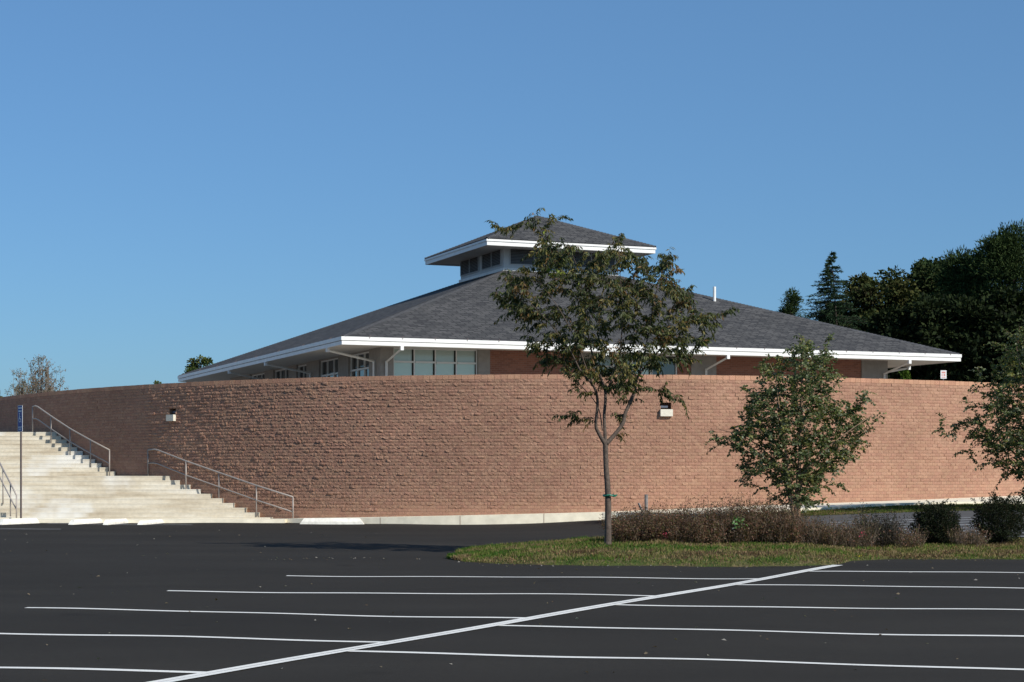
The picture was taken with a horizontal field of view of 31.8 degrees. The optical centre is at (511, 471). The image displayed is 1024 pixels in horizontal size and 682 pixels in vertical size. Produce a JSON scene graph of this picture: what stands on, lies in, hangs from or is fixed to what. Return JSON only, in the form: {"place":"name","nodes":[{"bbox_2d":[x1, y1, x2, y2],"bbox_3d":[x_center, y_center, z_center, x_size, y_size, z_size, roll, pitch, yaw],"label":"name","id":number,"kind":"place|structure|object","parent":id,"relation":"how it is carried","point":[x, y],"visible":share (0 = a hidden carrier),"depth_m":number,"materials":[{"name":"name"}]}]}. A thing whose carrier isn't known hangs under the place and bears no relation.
{"place":"outdoors","nodes":[
{"label":"outdoors","id":0,"kind":"place"},
{"bbox_2d":[0,519,285,522],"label":"front pavement","id":1,"kind":"structure","parent":0,"point":[187,520],"depth_m":55.15,"materials":[{"name":"concrete"}]},
{"bbox_2d":[0,519,1023,681],"bbox_3d":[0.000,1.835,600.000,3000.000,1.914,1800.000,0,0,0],"label":"ground","id":2,"kind":"structure","parent":0,"point":[226,557],"depth_m":22.47,"materials":[{"name":"black asphalt"}]},
{"bbox_2d":[0,518,39,524],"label":"wheel stop","id":3,"kind":"object","parent":2,"relation":"on","point":[18,521],"visible":0.97,"depth_m":54.13,"materials":[{"name":"white paint"}]},
{"bbox_2d":[18,405,22,517],"bbox_3d":[-14.871,-0.160,54.496,0.056,3.676,0.320,0,0,-40],"label":"parking sign","id":4,"kind":"object","parent":2,"relation":"on","point":[20,418],"visible":0.98,"depth_m":54.48,"materials":[{"name":"blue"}]},
{"bbox_2d":[68,518,102,524],"bbox_3d":[-12.851,1.506,54.300,0.160,0.150,1.830,0,0,16],"label":"wheel stop","id":5,"kind":"object","parent":2,"relation":"on","point":[84,521],"visible":0.86,"depth_m":54.12,"materials":[{"name":"white paint"}]},
{"bbox_2d":[0,667,213,672],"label":"parking line","id":6,"kind":"object","parent":2,"relation":"on","point":[107,669],"visible":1,"depth_m":16.85,"materials":[{"name":"paint"}]},
{"bbox_2d":[103,518,127,524],"bbox_3d":[-11.946,1.510,54.300,0.160,0.150,1.830,0,0,7],"label":"wheel stop","id":7,"kind":"object","parent":2,"relation":"on","point":[115,521],"visible":0.91,"depth_m":54.04,"materials":[{"name":"white paint"}]},
{"bbox_2d":[0,476,272,518],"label":"concrete stairs","id":8,"kind":"structure","parent":2,"relation":"on","point":[104,497],"depth_m":57.70,"materials":[{"name":"beige concrete"}]},
{"bbox_2d":[0,463,16,517],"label":"handrail","id":9,"kind":"object","parent":8,"relation":"on","point":[2,479],"visible":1,"depth_m":56.76,"materials":[{"name":"silver metal"}]},
{"bbox_2d":[0,432,115,475],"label":"concrete stairs","id":10,"kind":"structure","parent":8,"relation":"on","point":[42,455],"depth_m":63.14,"materials":[{"name":"beige concrete"}]},
{"bbox_2d":[32,405,109,475],"bbox_3d":[-15.637,-1.130,63.526,0.122,2.559,5.402,0,0,-43],"label":"handrail","id":11,"kind":"object","parent":10,"relation":"on","point":[51,429],"visible":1,"depth_m":63.39,"materials":[{"name":"silver metal"}]},
{"bbox_2d":[147,449,293,518],"bbox_3d":[-9.560,0.359,57.857,7.225,2.245,0.298,0,0,41],"label":"handrail","id":12,"kind":"object","parent":8,"relation":"on","point":[218,486],"visible":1,"depth_m":57.79,"materials":[{"name":"silver metal"}]},
{"bbox_2d":[137,519,163,524],"bbox_3d":[-10.890,1.524,54.300,0.160,0.130,1.830,0,0,10],"label":"wheel stop","id":13,"kind":"object","parent":2,"relation":"on","point":[147,522],"visible":1,"depth_m":54.04,"materials":[{"name":"white paint"}]},
{"bbox_2d":[0,633,388,642],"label":"parking line","id":14,"kind":"object","parent":2,"relation":"on","point":[193,636],"visible":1,"depth_m":19.51,"materials":[{"name":"paint"}]},
{"bbox_2d":[26,607,533,617],"bbox_3d":[-2.965,1.748,22.251,6.564,0.041,0.119,0,0,11],"label":"parking line","id":15,"kind":"object","parent":2,"relation":"on","point":[275,613],"visible":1,"depth_m":22.22,"materials":[{"name":"paint"}]},
{"bbox_2d":[300,518,363,523],"bbox_3d":[-5.400,1.494,54.000,1.950,0.190,0.160,0,0,2],"label":"wheel stop","id":16,"kind":"object","parent":2,"relation":"on","point":[331,521],"visible":0.93,"depth_m":53.93,"materials":[{"name":"white paint"}]},
{"bbox_2d":[168,590,654,595],"bbox_3d":[-1.401,1.691,25.004,6.960,0.025,0.119,0,0,6],"label":"parking line","id":17,"kind":"object","parent":2,"relation":"on","point":[412,593],"visible":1,"depth_m":24.98,"materials":[{"name":"paint"}]},
{"bbox_2d":[149,565,833,681],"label":"line","id":18,"kind":"object","parent":2,"relation":"on","point":[189,675],"visible":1,"depth_m":20.01,"materials":[{"name":"paint"}]},
{"bbox_2d":[0,374,1023,518],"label":"brick wall","id":19,"kind":"structure","parent":2,"relation":"on","point":[386,446],"depth_m":55.33,"materials":[{"name":"brown brick"}]},
{"bbox_2d":[166,408,176,420],"bbox_3d":[-11.157,-1.873,59.471,0.380,0.415,0.390,0,0,41],"label":"wall light","id":20,"kind":"object","parent":19,"relation":"attached to","point":[172,416],"visible":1,"depth_m":59.36,"materials":[{"name":"white glass"}]},
{"bbox_2d":[660,403,672,415],"bbox_3d":[4.629,-1.873,54.391,0.380,0.415,0.390,0,0,-10],"label":"wall light","id":21,"kind":"object","parent":19,"relation":"attached to","point":[666,410],"visible":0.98,"depth_m":54.22,"materials":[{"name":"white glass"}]},
{"bbox_2d":[5,527,1019,672],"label":"fallen leaves","id":22,"kind":"object","parent":2,"relation":"on","point":[534,583],"visible":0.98,"depth_m":28.13,"materials":[{"name":"brown plant"}]},
{"bbox_2d":[287,575,764,578],"bbox_3d":[0.187,1.640,27.906,7.432,0.029,0.119,0,0,3],"label":"parking line","id":23,"kind":"object","parent":2,"relation":"on","point":[477,576],"visible":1,"depth_m":27.99,"materials":[{"name":"paint"}]},
{"bbox_2d":[350,650,1023,669],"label":"parking line","id":24,"kind":"object","parent":2,"relation":"on","point":[685,658],"visible":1,"depth_m":17.60,"materials":[{"name":"paint"}]},
{"bbox_2d":[445,535,1023,566],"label":"grass island","id":25,"kind":"structure","parent":2,"relation":"on","point":[797,563],"depth_m":30.80,"materials":[{"name":"plant"}]},
{"bbox_2d":[485,208,739,545],"bbox_3d":[1.827,-1.720,33.338,4.160,6.354,3.101,0,0,29],"label":"street tree","id":26,"kind":"object","parent":25,"relation":"on","point":[525,312],"visible":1,"depth_m":33.09,"materials":[{"name":"green plant"}]},
{"bbox_2d":[644,494,647,509],"bbox_3d":[2.697,0.971,36.200,0.069,1.017,0.067,0,0,-22],"label":"upright stake","id":27,"kind":"object","parent":25,"relation":"on","point":[646,499],"visible":0.35,"depth_m":36.17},
{"bbox_2d":[598,491,812,544],"bbox_3d":[3.748,0.919,34.680,4.188,1.141,2.262,0,0,0],"label":"hedge","id":28,"kind":"object","parent":25,"relation":"on","point":[713,525],"visible":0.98,"depth_m":34.06,"materials":[{"name":"brown plant"}]},
{"bbox_2d":[731,517,747,528],"bbox_3d":[4.301,0.971,33.950,0.375,0.273,0.293,0,0,-34],"label":"sprig","id":29,"kind":"object","parent":28,"relation":"in","point":[733,522],"visible":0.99,"depth_m":33.93,"materials":[{"name":"green plant"}]},
{"bbox_2d":[479,539,1023,563],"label":"dead leaves","id":30,"kind":"object","parent":25,"relation":"on","point":[757,552],"visible":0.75,"depth_m":32.35,"materials":[{"name":"brown plant"}]},
{"bbox_2d":[786,508,839,545],"bbox_3d":[5.704,1.073,34.527,1.320,0.765,1.631,0,0,0],"label":"shrub","id":31,"kind":"object","parent":25,"relation":"on","point":[814,533],"visible":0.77,"depth_m":34.06,"materials":[{"name":"brown plant"}]},
{"bbox_2d":[811,511,884,547],"bbox_3d":[6.406,1.107,34.326,1.349,0.722,1.548,0,0,0],"label":"shrub","id":32,"kind":"object","parent":25,"relation":"on","point":[849,537],"visible":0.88,"depth_m":33.98,"materials":[{"name":"brown plant"}]},
{"bbox_2d":[844,499,916,546],"bbox_3d":[7.019,1.008,34.595,1.441,0.972,1.376,0,0,0],"label":"shrub","id":33,"kind":"object","parent":25,"relation":"on","point":[883,537],"visible":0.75,"depth_m":34.35,"materials":[{"name":"brown plant"}]},
{"bbox_2d":[885,519,930,546],"bbox_3d":[7.481,1.200,34.211,0.940,0.620,0.945,0,0,0],"label":"shrub","id":34,"kind":"object","parent":25,"relation":"on","point":[919,539],"visible":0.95,"depth_m":33.99,"materials":[{"name":"brown plant"}]},
{"bbox_2d":[907,499,963,543],"bbox_3d":[8.232,0.988,34.878,1.095,0.938,1.117,0,0,0],"label":"round shrub","id":35,"kind":"object","parent":25,"relation":"on","point":[944,516],"visible":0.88,"depth_m":34.71,"materials":[{"name":"green plant"}]},
{"bbox_2d":[942,524,994,546],"bbox_3d":[8.681,1.202,34.318,1.044,0.549,0.963,0,0,0],"label":"shrub","id":36,"kind":"object","parent":25,"relation":"on","point":[967,539],"visible":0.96,"depth_m":34.18,"materials":[{"name":"brown plant"}]},
{"bbox_2d":[967,491,1023,542],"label":"round shrub","id":37,"kind":"object","parent":25,"relation":"on","point":[1004,529],"visible":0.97,"depth_m":34.71,"materials":[{"name":"green plant"}]},
{"bbox_2d":[498,625,1023,636],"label":"parking line","id":38,"kind":"object","parent":2,"relation":"on","point":[762,630],"visible":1,"depth_m":20.23,"materials":[{"name":"paint"}]},
{"bbox_2d":[617,604,1023,609],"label":"parking line","id":39,"kind":"object","parent":2,"relation":"on","point":[819,607],"visible":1,"depth_m":22.93,"materials":[{"name":"paint"}]},
{"bbox_2d":[738,584,1011,587],"bbox_3d":[9.252,1.685,25.581,12.178,0.040,0.119,0,0,10],"label":"parking line","id":40,"kind":"object","parent":2,"relation":"on","point":[863,585],"visible":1,"depth_m":26.18,"materials":[{"name":"paint"}]},
{"bbox_2d":[848,571,1023,572],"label":"parking line","id":41,"kind":"object","parent":2,"relation":"on","point":[915,571],"visible":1,"depth_m":28.95,"materials":[{"name":"paint"}]},
{"bbox_2d":[0,0,1023,396],"label":"sky","id":42,"kind":"structure","parent":0,"point":[181,180],"materials":[{"name":"blue"}]},
{"bbox_2d":[286,495,1023,524],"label":"pavement","id":43,"kind":"structure","parent":0,"point":[507,518],"depth_m":53.46,"materials":[{"name":"concrete"}]},
{"bbox_2d":[784,510,1023,533],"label":"drive","id":44,"kind":"structure","parent":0,"point":[963,520],"depth_m":44.63,"materials":[{"name":"asphalt"}]},
{"label":"upper ground","id":45,"kind":"structure","parent":0,"visible":0},
{"bbox_2d":[5,369,34,395],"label":"thin tree","id":46,"kind":"object","parent":45,"relation":"on","point":[20,388],"visible":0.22,"depth_m":116.13,"materials":[{"name":"brown plant"}]},
{"bbox_2d":[12,354,68,393],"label":"thin tree","id":47,"kind":"object","parent":45,"relation":"on","point":[39,382],"visible":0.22,"depth_m":117.60,"materials":[{"name":"brown plant"}]},
{"bbox_2d":[183,354,213,373],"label":"leafy tree","id":48,"kind":"object","parent":45,"relation":"on","point":[194,364],"visible":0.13,"depth_m":124.77,"materials":[{"name":"green plant"}]},
{"bbox_2d":[178,216,961,381],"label":"pavilion","id":49,"kind":"structure","parent":45,"relation":"on","point":[452,330],"depth_m":72.56,"materials":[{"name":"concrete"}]},
{"bbox_2d":[252,373,263,379],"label":"window","id":50,"kind":"structure","parent":49,"relation":"in","point":[258,375],"depth_m":84.27,"materials":[{"name":"white"}]},
{"bbox_2d":[275,369,288,378],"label":"window","id":51,"kind":"structure","parent":49,"relation":"in","point":[283,373],"depth_m":80.43,"materials":[{"name":"white"}]},
{"bbox_2d":[298,364,305,377],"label":"window","id":52,"kind":"structure","parent":49,"relation":"in","point":[302,367],"depth_m":77.31,"materials":[{"name":"white"}]},
{"bbox_2d":[321,358,337,376],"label":"window","id":53,"kind":"structure","parent":49,"relation":"in","point":[329,368],"depth_m":73.34,"materials":[{"name":"white"}]},
{"bbox_2d":[350,351,368,376],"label":"window","id":54,"kind":"structure","parent":49,"relation":"in","point":[358,367],"depth_m":69.53,"materials":[{"name":"white"}]},
{"bbox_2d":[394,348,476,375],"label":"window","id":55,"kind":"structure","parent":49,"relation":"in","point":[409,361],"depth_m":67.58,"materials":[{"name":"white"}]},
{"bbox_2d":[595,353,650,374],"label":"window","id":56,"kind":"structure","parent":49,"relation":"in","point":[607,358],"depth_m":70.36,"materials":[{"name":"white"}]},
{"bbox_2d":[651,355,676,374],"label":"window","id":57,"kind":"structure","parent":49,"relation":"in","point":[671,369],"depth_m":71.29,"materials":[{"name":"white"}]},
{"bbox_2d":[776,287,809,318],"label":"pine tree","id":58,"kind":"object","parent":45,"relation":"on","point":[793,297],"visible":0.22,"depth_m":117.77,"materials":[{"name":"green plant"}]},
{"bbox_2d":[802,251,868,330],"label":"spruce tree","id":59,"kind":"object","parent":45,"relation":"on","point":[836,307],"visible":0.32,"depth_m":111.83,"materials":[{"name":"green plant"}]},
{"bbox_2d":[815,299,860,321],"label":"leafy tree","id":60,"kind":"object","parent":45,"relation":"on","point":[848,311],"visible":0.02,"depth_m":121.40,"materials":[{"name":"green plant"}]},
{"bbox_2d":[833,271,920,331],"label":"leafy tree","id":61,"kind":"object","parent":45,"relation":"on","point":[864,289],"visible":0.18,"depth_m":116.71,"materials":[{"name":"green plant"}]},
{"bbox_2d":[864,302,924,379],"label":"leafy tree","id":62,"kind":"object","parent":45,"relation":"on","point":[880,321],"visible":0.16,"depth_m":102.83,"materials":[{"name":"green plant"}]},
{"bbox_2d":[898,370,910,379],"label":"shrub","id":63,"kind":"object","parent":45,"relation":"on","point":[905,374],"visible":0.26,"depth_m":87.86,"materials":[{"name":"green plant"}]},
{"bbox_2d":[874,256,950,303],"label":"leafy tree","id":64,"kind":"object","parent":45,"relation":"on","point":[928,273],"visible":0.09,"depth_m":118.79,"materials":[{"name":"green plant"}]},
{"bbox_2d":[907,257,944,290],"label":"leafy tree","id":65,"kind":"object","parent":45,"relation":"on","point":[923,258],"visible":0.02,"depth_m":121.57,"materials":[{"name":"green plant"}]},
{"bbox_2d":[941,370,946,380],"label":"sign","id":66,"kind":"object","parent":45,"relation":"on","point":[943,374],"visible":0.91,"depth_m":91.98,"materials":[{"name":"grey metal"}]},
{"bbox_2d":[881,291,1012,381],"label":"leafy tree","id":67,"kind":"object","parent":45,"relation":"on","point":[935,313],"visible":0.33,"depth_m":100.50,"materials":[{"name":"green plant"}]},
{"bbox_2d":[929,245,998,377],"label":"leafy tree","id":68,"kind":"object","parent":45,"relation":"on","point":[950,278],"visible":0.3,"depth_m":110.14,"materials":[{"name":"green plant"}]},
{"bbox_2d":[918,282,1023,382],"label":"leafy tree","id":69,"kind":"object","parent":45,"relation":"on","point":[1010,314],"visible":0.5,"depth_m":99.17,"materials":[{"name":"green plant"}]},
{"bbox_2d":[954,218,1023,299],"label":"leafy tree","id":70,"kind":"object","parent":45,"relation":"on","point":[1001,258],"visible":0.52,"depth_m":107.37,"materials":[{"name":"green plant"}]},
{"bbox_2d":[984,306,1023,383],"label":"leafy tree","id":71,"kind":"object","parent":45,"relation":"on","point":[998,358],"visible":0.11,"depth_m":97.24,"materials":[{"name":"green plant"}]},
{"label":"grass strip","id":72,"kind":"structure","parent":0,"visible":0},
{"bbox_2d":[705,333,886,517],"bbox_3d":[7.335,-1.207,46.875,3.967,4.861,3.391,0,0,40],"label":"birch tree","id":73,"kind":"object","parent":72,"relation":"on","point":[786,471],"visible":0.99,"depth_m":46.48,"materials":[{"name":"green plant"}]},
{"bbox_2d":[764,503,1021,515],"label":"strip grass","id":74,"kind":"structure","parent":72,"relation":"on","point":[912,508],"depth_m":48.44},
{"bbox_2d":[931,318,1023,508],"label":"birch tree","id":75,"kind":"object","parent":72,"relation":"on","point":[1001,406],"visible":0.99,"depth_m":46.77,"materials":[{"name":"green plant"}]}
]}

